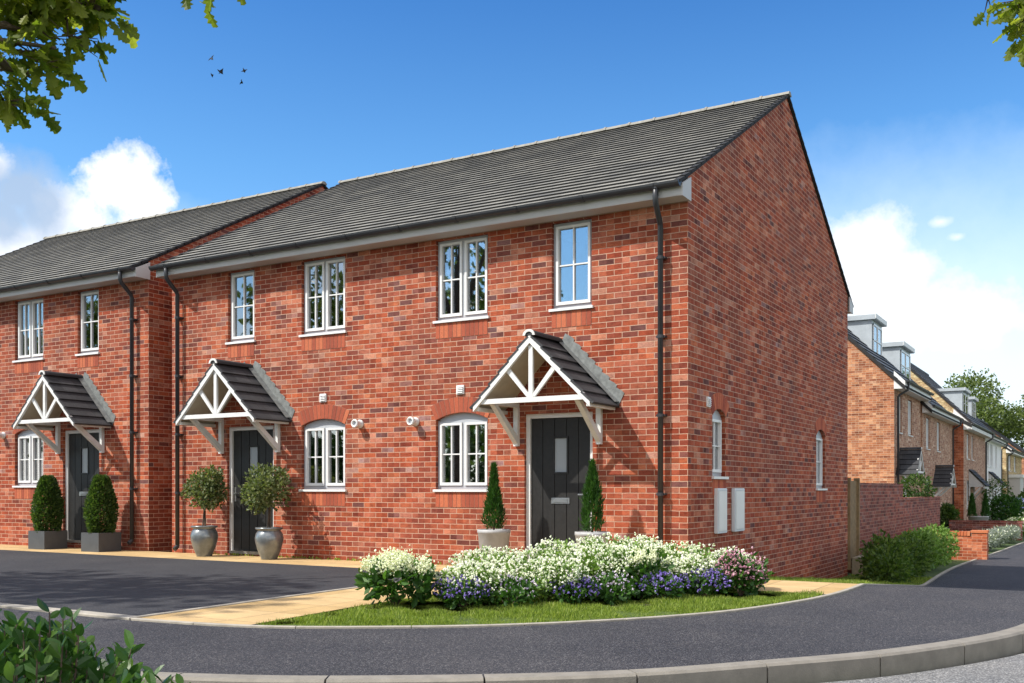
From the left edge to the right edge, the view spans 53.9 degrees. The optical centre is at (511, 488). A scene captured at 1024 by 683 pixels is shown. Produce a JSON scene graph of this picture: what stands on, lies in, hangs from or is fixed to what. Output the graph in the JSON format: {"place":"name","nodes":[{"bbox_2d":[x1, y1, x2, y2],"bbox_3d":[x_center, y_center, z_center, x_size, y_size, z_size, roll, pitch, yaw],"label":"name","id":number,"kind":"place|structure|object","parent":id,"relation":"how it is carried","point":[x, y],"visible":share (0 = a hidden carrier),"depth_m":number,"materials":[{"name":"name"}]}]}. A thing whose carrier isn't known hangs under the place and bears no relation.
{"place":"outdoors","nodes":[
{"label":"outdoors","id":0,"kind":"place"},
{"bbox_2d":[0,598,190,682],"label":"foreground bush","id":1,"kind":"object","parent":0,"point":[59,654],"visible":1,"depth_m":2.72,"materials":[{"name":"green plant"}]},
{"bbox_2d":[0,550,439,615],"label":"driveway","id":2,"kind":"structure","parent":0,"point":[130,585],"depth_m":11.87,"materials":[{"name":"grey asphalt"}]},
{"bbox_2d":[0,544,856,624],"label":"paved path","id":3,"kind":"structure","parent":0,"point":[253,613],"depth_m":10.07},
{"bbox_2d":[28,475,66,549],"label":"planter topiary","id":4,"kind":"object","parent":3,"relation":"on","point":[47,503],"visible":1,"depth_m":18.36,"materials":[{"name":"plant"}]},
{"bbox_2d":[81,473,120,551],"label":"planter topiary","id":5,"kind":"object","parent":3,"relation":"on","point":[99,535],"visible":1,"depth_m":17.60,"materials":[{"name":"plant"}]},
{"bbox_2d":[180,464,229,556],"bbox_3d":[-5.004,0.342,16.436,0.745,1.504,0.788,0,0,-40],"label":"potted bay tree","id":6,"kind":"object","parent":3,"relation":"on","point":[204,538],"visible":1,"depth_m":16.28,"materials":[{"name":"green plant"}]},
{"bbox_2d":[238,462,293,559],"bbox_3d":[-3.803,0.335,15.691,0.855,1.518,0.808,0,0,-37],"label":"potted bay tree","id":7,"kind":"object","parent":3,"relation":"on","point":[262,486],"visible":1,"depth_m":15.54,"materials":[{"name":"green plant"}]},
{"bbox_2d":[213,552,453,564],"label":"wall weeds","id":8,"kind":"object","parent":3,"relation":"on","point":[338,558],"depth_m":15.78,"materials":[{"name":"green plant"}]},
{"bbox_2d":[477,461,510,562],"bbox_3d":[-0.244,0.356,13.566,0.450,1.476,0.450,0,0,30],"label":"potted cypress","id":9,"kind":"object","parent":3,"relation":"on","point":[497,537],"visible":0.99,"depth_m":13.49,"materials":[{"name":"plant"}]},
{"bbox_2d":[575,458,609,547],"bbox_3d":[1.021,0.345,12.817,0.450,1.498,0.464,0,0,30],"label":"potted cypress","id":10,"kind":"object","parent":3,"relation":"on","point":[592,495],"visible":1,"depth_m":12.76,"materials":[{"name":"plant"}]},
{"bbox_2d":[0,543,1023,678],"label":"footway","id":11,"kind":"structure","parent":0,"point":[977,597],"depth_m":7.46,"materials":[{"name":"asphalt"}]},
{"bbox_2d":[0,0,1023,447],"label":"sky","id":12,"kind":"structure","parent":0,"point":[910,116],"materials":[{"name":"blue"}]},
{"bbox_2d":[256,589,823,627],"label":"grass verge","id":13,"kind":"object","parent":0,"point":[472,623],"depth_m":8.53,"materials":[{"name":"plant"}]},
{"label":"flower bed","id":14,"kind":"structure","parent":13,"relation":"on","visible":0},
{"bbox_2d":[354,545,445,607],"bbox_3d":[-1.081,0.833,9.374,0.823,0.639,0.817,0,0,30],"label":"hydrangea","id":15,"kind":"object","parent":14,"relation":"on","point":[406,567],"visible":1,"depth_m":9.26,"materials":[{"name":"green plant"}]},
{"bbox_2d":[431,574,490,608],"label":"purple flower plant","id":16,"kind":"object","parent":14,"relation":"on","point":[455,598],"visible":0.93,"depth_m":9.22,"materials":[{"name":"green plant"}]},
{"bbox_2d":[433,559,507,604],"bbox_3d":[-0.338,0.898,9.533,0.800,0.462,0.778,0,0,30],"label":"white flower bush","id":17,"kind":"object","parent":14,"relation":"on","point":[487,575],"visible":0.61,"depth_m":9.39,"materials":[{"name":"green plant"}]},
{"bbox_2d":[446,545,526,590],"bbox_3d":[-0.283,0.847,10.309,0.870,0.556,0.948,0,0,-7],"label":"white flower bush","id":18,"kind":"object","parent":14,"relation":"on","point":[497,557],"visible":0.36,"depth_m":10.21,"materials":[{"name":"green plant"}]},
{"bbox_2d":[482,574,540,606],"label":"lilac flower plant","id":19,"kind":"object","parent":14,"relation":"on","point":[517,590],"visible":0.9,"depth_m":9.28,"materials":[{"name":"green plant"}]},
{"bbox_2d":[501,555,591,603],"bbox_3d":[0.303,0.882,9.695,0.834,0.506,0.734,0,0,30],"label":"white flower bush","id":20,"kind":"object","parent":14,"relation":"on","point":[559,569],"visible":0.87,"depth_m":9.54,"materials":[{"name":"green plant"}]},
{"bbox_2d":[515,536,594,577],"bbox_3d":[0.432,0.808,10.546,1.046,0.634,0.901,0,0,30],"label":"white flower bush","id":21,"kind":"object","parent":14,"relation":"on","point":[551,551],"visible":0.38,"depth_m":10.40,"materials":[{"name":"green plant"}]},
{"bbox_2d":[538,574,600,603],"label":"purple flower plant","id":22,"kind":"object","parent":14,"relation":"on","point":[582,588],"visible":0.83,"depth_m":9.46,"materials":[{"name":"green plant"}]},
{"bbox_2d":[561,541,640,596],"bbox_3d":[0.890,0.836,10.139,0.883,0.617,0.842,0,0,8],"label":"white flower bush","id":23,"kind":"object","parent":14,"relation":"on","point":[595,561],"visible":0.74,"depth_m":9.98,"materials":[{"name":"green plant"}]},
{"bbox_2d":[572,532,647,574],"bbox_3d":[1.062,0.808,10.815,0.949,0.688,0.957,0,0,30],"label":"white flower bush","id":24,"kind":"object","parent":14,"relation":"on","point":[599,541],"visible":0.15,"depth_m":10.74,"materials":[{"name":"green plant"}]},
{"bbox_2d":[590,570,640,604],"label":"lilac flower plant","id":25,"kind":"object","parent":14,"relation":"on","point":[611,589],"visible":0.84,"depth_m":9.60,"materials":[{"name":"green plant"}]},
{"bbox_2d":[605,545,682,598],"bbox_3d":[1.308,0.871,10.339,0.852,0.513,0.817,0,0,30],"label":"white flower bush","id":26,"kind":"object","parent":14,"relation":"on","point":[662,567],"visible":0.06,"depth_m":10.11,"materials":[{"name":"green plant"}]},
{"bbox_2d":[615,532,673,554],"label":"white flower bush","id":27,"kind":"object","parent":14,"relation":"on","point":[650,542],"visible":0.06,"depth_m":11.13,"materials":[{"name":"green plant"}]},
{"bbox_2d":[634,570,690,599],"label":"purple flower plant","id":28,"kind":"object","parent":14,"relation":"on","point":[670,585],"visible":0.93,"depth_m":9.82,"materials":[{"name":"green plant"}]},
{"bbox_2d":[647,540,720,570],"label":"white flower bush","id":29,"kind":"object","parent":14,"relation":"on","point":[687,551],"visible":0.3,"depth_m":10.73,"materials":[{"name":"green plant"}]},
{"bbox_2d":[667,553,723,593],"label":"white flower bush","id":30,"kind":"object","parent":14,"relation":"on","point":[684,564],"visible":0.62,"depth_m":10.30,"materials":[{"name":"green plant"}]},
{"bbox_2d":[676,568,731,596],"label":"purple flower plant","id":31,"kind":"object","parent":14,"relation":"on","point":[704,581],"visible":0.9,"depth_m":10.16,"materials":[{"name":"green plant"}]},
{"bbox_2d":[710,546,757,591],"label":"white flower bush","id":32,"kind":"object","parent":14,"relation":"on","point":[724,550],"visible":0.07,"depth_m":10.94,"materials":[{"name":"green plant"}]},
{"bbox_2d":[714,547,773,595],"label":"pink flower bush","id":33,"kind":"object","parent":14,"relation":"on","point":[734,564],"visible":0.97,"depth_m":10.21,"materials":[{"name":"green plant"}]},
{"bbox_2d":[845,561,966,584],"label":"side verge","id":34,"kind":"structure","parent":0,"point":[937,571],"depth_m":22.09,"materials":[{"name":"plant"}]},
{"bbox_2d":[767,573,932,584],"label":"side grass","id":35,"kind":"structure","parent":34,"relation":"on","point":[915,581],"depth_m":13.79,"materials":[{"name":"green plant"}]},
{"bbox_2d":[855,529,916,583],"bbox_3d":[6.666,1.258,17.990,1.032,1.087,1.891,0,0,19],"label":"hedge shrub","id":36,"kind":"object","parent":34,"relation":"on","point":[889,559],"visible":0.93,"depth_m":17.74,"materials":[{"name":"green plant"}]},
{"bbox_2d":[884,531,937,577],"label":"hedge shrub","id":37,"kind":"object","parent":34,"relation":"on","point":[921,552],"visible":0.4,"depth_m":19.66,"materials":[{"name":"green plant"}]},
{"bbox_2d":[895,525,951,571],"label":"hedge shrub","id":38,"kind":"object","parent":34,"relation":"on","point":[939,547],"visible":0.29,"depth_m":21.60,"materials":[{"name":"green plant"}]},
{"bbox_2d":[919,522,961,564],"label":"hedge shrub","id":39,"kind":"object","parent":34,"relation":"on","point":[950,540],"visible":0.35,"depth_m":23.60,"materials":[{"name":"green plant"}]},
{"bbox_2d":[825,653,1023,682],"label":"road","id":40,"kind":"structure","parent":0,"point":[1009,669],"depth_m":6.58,"materials":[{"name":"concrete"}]},
{"bbox_2d":[848,514,1023,574],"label":"lawn","id":41,"kind":"structure","parent":0,"point":[1007,545],"depth_m":31.44,"materials":[{"name":"grass"}]},
{"bbox_2d":[0,603,141,619],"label":"driveway kerb","id":42,"kind":"structure","parent":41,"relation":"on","point":[38,609],"depth_m":9.00,"materials":[{"name":"grey concrete"}]},
{"bbox_2d":[0,181,327,551],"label":"semi detached house","id":43,"kind":"structure","parent":41,"relation":"on","point":[85,356],"depth_m":18.73,"materials":[{"name":"red brick"}]},
{"bbox_2d":[12,429,42,486],"bbox_3d":[-9.321,-0.597,19.514,0.950,1.135,0.160,0,0,30],"label":"window","id":44,"kind":"structure","parent":43,"relation":"in","point":[30,447],"depth_m":19.54,"materials":[{"name":"white plastic"}]},
{"bbox_2d":[12,298,43,362],"bbox_3d":[-9.321,-3.070,19.514,0.950,1.200,0.160,0,0,30],"label":"window","id":45,"kind":"structure","parent":43,"relation":"in","point":[30,312],"depth_m":19.54,"materials":[{"name":"white plastic"}]},
{"bbox_2d":[65,429,98,542],"bbox_3d":[-7.972,-0.050,18.732,1.040,2.100,0.150,0,0,30],"label":"door","id":46,"kind":"structure","parent":43,"relation":"in","point":[81,457],"depth_m":18.85,"materials":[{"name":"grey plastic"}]},
{"bbox_2d":[75,290,99,355],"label":"window","id":47,"kind":"structure","parent":43,"relation":"in","point":[89,299],"depth_m":18.68,"materials":[{"name":"white plastic"}]},
{"bbox_2d":[139,586,360,616],"bbox_3d":[-2.280,1.114,10.193,0.070,0.060,3.655,0,0,30],"label":"driveway edging","id":48,"kind":"object","parent":41,"relation":"on","point":[176,611],"visible":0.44,"depth_m":9.63,"materials":[{"name":"grey concrete"}]},
{"bbox_2d":[148,91,853,578],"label":"semi detached house","id":49,"kind":"structure","parent":41,"relation":"on","point":[650,315],"depth_m":14.96,"materials":[{"name":"red brick"}]},
{"bbox_2d":[225,270,255,344],"bbox_3d":[-4.447,-3.000,16.648,0.660,1.200,0.160,0,0,30],"label":"window","id":50,"kind":"structure","parent":49,"relation":"in","point":[242,283],"depth_m":16.69,"materials":[{"name":"white plastic"}]},
{"bbox_2d":[229,425,273,554],"bbox_3d":[-4.265,0.020,16.552,1.040,2.100,0.150,0,0,30],"label":"door","id":51,"kind":"structure","parent":49,"relation":"in","point":[248,446],"depth_m":16.66,"materials":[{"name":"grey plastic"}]},
{"bbox_2d":[299,256,346,336],"bbox_3d":[-2.926,-3.000,15.753,0.950,1.200,0.160,0,0,30],"label":"window","id":52,"kind":"structure","parent":49,"relation":"in","point":[324,280],"depth_m":15.77,"materials":[{"name":"white plastic"}]},
{"bbox_2d":[299,419,346,491],"bbox_3d":[-2.926,-0.527,15.753,0.950,1.135,0.160,0,0,30],"label":"window","id":53,"kind":"structure","parent":49,"relation":"in","point":[324,439],"depth_m":15.77,"materials":[{"name":"white plastic"}]},
{"bbox_2d":[433,413,488,491],"bbox_3d":[-0.666,-0.445,14.505,0.950,1.300,0.300,0,0,30],"label":"window","id":54,"kind":"structure","parent":49,"relation":"in","point":[457,424],"depth_m":14.51,"materials":[{"name":"white plastic"}]},
{"bbox_2d":[433,235,489,323],"bbox_3d":[-0.702,-3.000,14.445,0.950,1.200,0.160,0,0,30],"label":"window","id":55,"kind":"structure","parent":49,"relation":"in","point":[458,258],"depth_m":14.51,"materials":[{"name":"white plastic"}]},
{"bbox_2d":[526,412,592,562],"bbox_3d":[0.659,0.020,13.682,1.040,2.100,0.105,0,0,30],"label":"door","id":56,"kind":"structure","parent":49,"relation":"in","point":[559,446],"depth_m":13.72,"materials":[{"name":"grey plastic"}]},
{"bbox_2d":[548,219,593,311],"bbox_3d":[0.820,-3.000,13.550,0.660,1.200,0.160,0,0,30],"label":"window","id":57,"kind":"structure","parent":49,"relation":"in","point":[586,303],"depth_m":13.57,"materials":[{"name":"white plastic"}]},
{"bbox_2d":[712,410,728,478],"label":"window","id":58,"kind":"structure","parent":49,"relation":"in","point":[716,420],"depth_m":13.86,"materials":[{"name":"white plastic"}]},
{"bbox_2d":[816,431,827,489],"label":"window","id":59,"kind":"structure","parent":49,"relation":"in","point":[818,437],"depth_m":18.83,"materials":[{"name":"white plastic"}]},
{"bbox_2d":[49,542,1023,628],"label":"path edging","id":60,"kind":"object","parent":41,"relation":"on","point":[861,585],"visible":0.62,"depth_m":8.33,"materials":[{"name":"grey concrete"}]},
{"bbox_2d":[852,555,863,575],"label":"garden steps","id":61,"kind":"structure","parent":41,"relation":"on","point":[856,566],"depth_m":20.58,"materials":[{"name":"stone"}]},
{"bbox_2d":[848,313,933,496],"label":"terraced house","id":62,"kind":"structure","parent":41,"relation":"on","point":[885,396],"depth_m":33.53,"materials":[{"name":"brown brick"}]},
{"bbox_2d":[899,397,902,433],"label":"window","id":63,"kind":"structure","parent":62,"relation":"in","point":[899,397],"depth_m":34.22,"materials":[{"name":"white plastic"}]},
{"bbox_2d":[908,400,912,436],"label":"window","id":64,"kind":"structure","parent":62,"relation":"in","point":[909,403],"depth_m":36.07,"materials":[{"name":"white plastic"}]},
{"bbox_2d":[882,341,963,506],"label":"terraced house","id":65,"kind":"structure","parent":41,"relation":"on","point":[938,421],"depth_m":40.97,"materials":[{"name":"brown brick"}]},
{"bbox_2d":[926,418,930,449],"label":"window","id":66,"kind":"structure","parent":65,"relation":"in","point":[926,418],"depth_m":39.06,"materials":[{"name":"white plastic"}]},
{"bbox_2d":[937,422,940,452],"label":"window","id":67,"kind":"structure","parent":65,"relation":"in","point":[937,422],"depth_m":41.48,"materials":[{"name":"white plastic"}]},
{"bbox_2d":[906,530,988,559],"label":"garden wall","id":68,"kind":"structure","parent":41,"relation":"on","point":[974,545],"depth_m":25.25,"materials":[{"name":"red brick"}]},
{"bbox_2d":[911,363,1008,508],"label":"terraced house","id":69,"kind":"structure","parent":41,"relation":"on","point":[959,402],"depth_m":59.21,"materials":[{"name":"brick"}]},
{"bbox_2d":[990,445,992,467],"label":"window","id":70,"kind":"structure","parent":69,"relation":"in","point":[990,445],"depth_m":60.40,"materials":[{"name":"white plastic"}]},
{"bbox_2d":[953,420,994,519],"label":"terraced house","id":71,"kind":"structure","parent":41,"relation":"on","point":[969,454],"depth_m":46.99,"materials":[{"name":"brown brick"}]},
{"bbox_2d":[967,492,990,519],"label":"twin cone planter","id":72,"kind":"object","parent":41,"relation":"on","point":[985,510],"visible":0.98,"depth_m":42.80,"materials":[{"name":"plant"}]},
{"bbox_2d":[970,528,1000,550],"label":"bush","id":73,"kind":"object","parent":41,"relation":"on","point":[992,541],"visible":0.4,"depth_m":28.78,"materials":[{"name":"green plant"}]},
{"bbox_2d":[949,520,1023,540],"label":"garden wall","id":74,"kind":"structure","parent":41,"relation":"on","point":[962,525],"depth_m":35.80,"materials":[{"name":"brick"}]},
{"bbox_2d":[982,478,1013,519],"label":"standard tree","id":75,"kind":"object","parent":41,"relation":"on","point":[1000,489],"visible":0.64,"depth_m":51.63,"materials":[{"name":"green plant"}]},
{"bbox_2d":[988,526,1010,546],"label":"white-flowered bush","id":76,"kind":"object","parent":41,"relation":"on","point":[1003,535],"visible":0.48,"depth_m":30.94,"materials":[{"name":"white plant"}]},
{"bbox_2d":[976,417,1023,474],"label":"terraced house","id":77,"kind":"structure","parent":41,"relation":"on","point":[1010,443],"depth_m":86.06,"materials":[{"name":"brick"}]},
{"bbox_2d":[989,492,1023,520],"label":"garden shrub","id":78,"kind":"object","parent":41,"relation":"on","point":[996,506],"visible":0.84,"depth_m":49.22,"materials":[{"name":"green plant"}]},
{"bbox_2d":[993,524,1022,542],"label":"white-flowered bush","id":79,"kind":"object","parent":41,"relation":"on","point":[1014,530],"visible":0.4,"depth_m":33.13,"materials":[{"name":"white plant"}]},
{"bbox_2d":[1001,444,1023,497],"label":"terraced house","id":80,"kind":"structure","parent":41,"relation":"on","point":[1012,458],"depth_m":70.75,"materials":[{"name":"brick"}]},
{"bbox_2d":[1008,456,1011,471],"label":"window","id":81,"kind":"structure","parent":80,"relation":"in","point":[1009,456],"depth_m":72.65,"materials":[{"name":"white plastic"}]},
{"bbox_2d":[1001,497,1023,516],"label":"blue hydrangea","id":82,"kind":"object","parent":41,"relation":"on","point":[1022,498],"visible":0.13,"depth_m":57.08,"materials":[{"name":"green plant"}]},
{"bbox_2d":[1004,516,1023,535],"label":"white garden flowers","id":83,"kind":"object","parent":41,"relation":"on","point":[1013,518],"visible":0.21,"depth_m":37.70,"materials":[{"name":"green plant"}]},
{"bbox_2d":[1016,488,1023,503],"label":"garden shrub","id":84,"kind":"object","parent":41,"relation":"on","point":[1021,494],"visible":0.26,"depth_m":60.77,"materials":[{"name":"green plant"}]},
{"bbox_2d":[942,365,1023,448],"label":"broadleaf tree","id":85,"kind":"object","parent":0,"point":[988,414],"visible":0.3,"depth_m":107.60,"materials":[{"name":"green plant"}]},
{"bbox_3d":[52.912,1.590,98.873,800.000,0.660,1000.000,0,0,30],"label":"ground","id":86,"kind":"structure","parent":0,"visible":0},
{"bbox_2d":[41,623,1023,682],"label":"kerb","id":87,"kind":"structure","parent":86,"relation":"on","point":[1008,642],"depth_m":6.32,"materials":[{"name":"concrete"}]},
{"bbox_2d":[848,483,940,572],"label":"garden wall","id":88,"kind":"structure","parent":86,"relation":"on","point":[889,509],"depth_m":24.81,"materials":[{"name":"brick"}]},
{"bbox_2d":[848,478,859,569],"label":"garden gate","id":89,"kind":"structure","parent":88,"relation":"attached to","point":[853,518],"depth_m":21.05,"materials":[{"name":"brown wood"}]},
{"bbox_2d":[992,394,1023,446],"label":"broadleaf tree","id":90,"kind":"object","parent":86,"relation":"on","point":[1020,409],"visible":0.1,"depth_m":113.26,"materials":[{"name":"green plant"}]},
{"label":"opposite verge","id":91,"kind":"structure","parent":0,"visible":0},
{"bbox_2d":[0,0,246,133],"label":"oak tree","id":92,"kind":"object","parent":91,"relation":"on","point":[30,21],"visible":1,"depth_m":3.00,"materials":[{"name":"green plant"}]},
{"bbox_2d":[973,0,1023,66],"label":"oak tree","id":93,"kind":"object","parent":91,"relation":"on","point":[1014,28],"visible":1,"depth_m":3.02,"materials":[{"name":"green plant"}]},
{"label":"front drive","id":94,"kind":"structure","parent":0,"visible":0},
{"bbox_2d":[899,472,937,497],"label":"bush","id":95,"kind":"object","parent":94,"relation":"on","point":[912,479],"visible":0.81,"depth_m":29.91,"materials":[{"name":"green plant"}]},
{"bbox_2d":[940,502,962,528],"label":"planter bush","id":96,"kind":"object","parent":94,"relation":"on","point":[948,511],"visible":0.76,"depth_m":36.49,"materials":[{"name":"green plant"}]}
]}

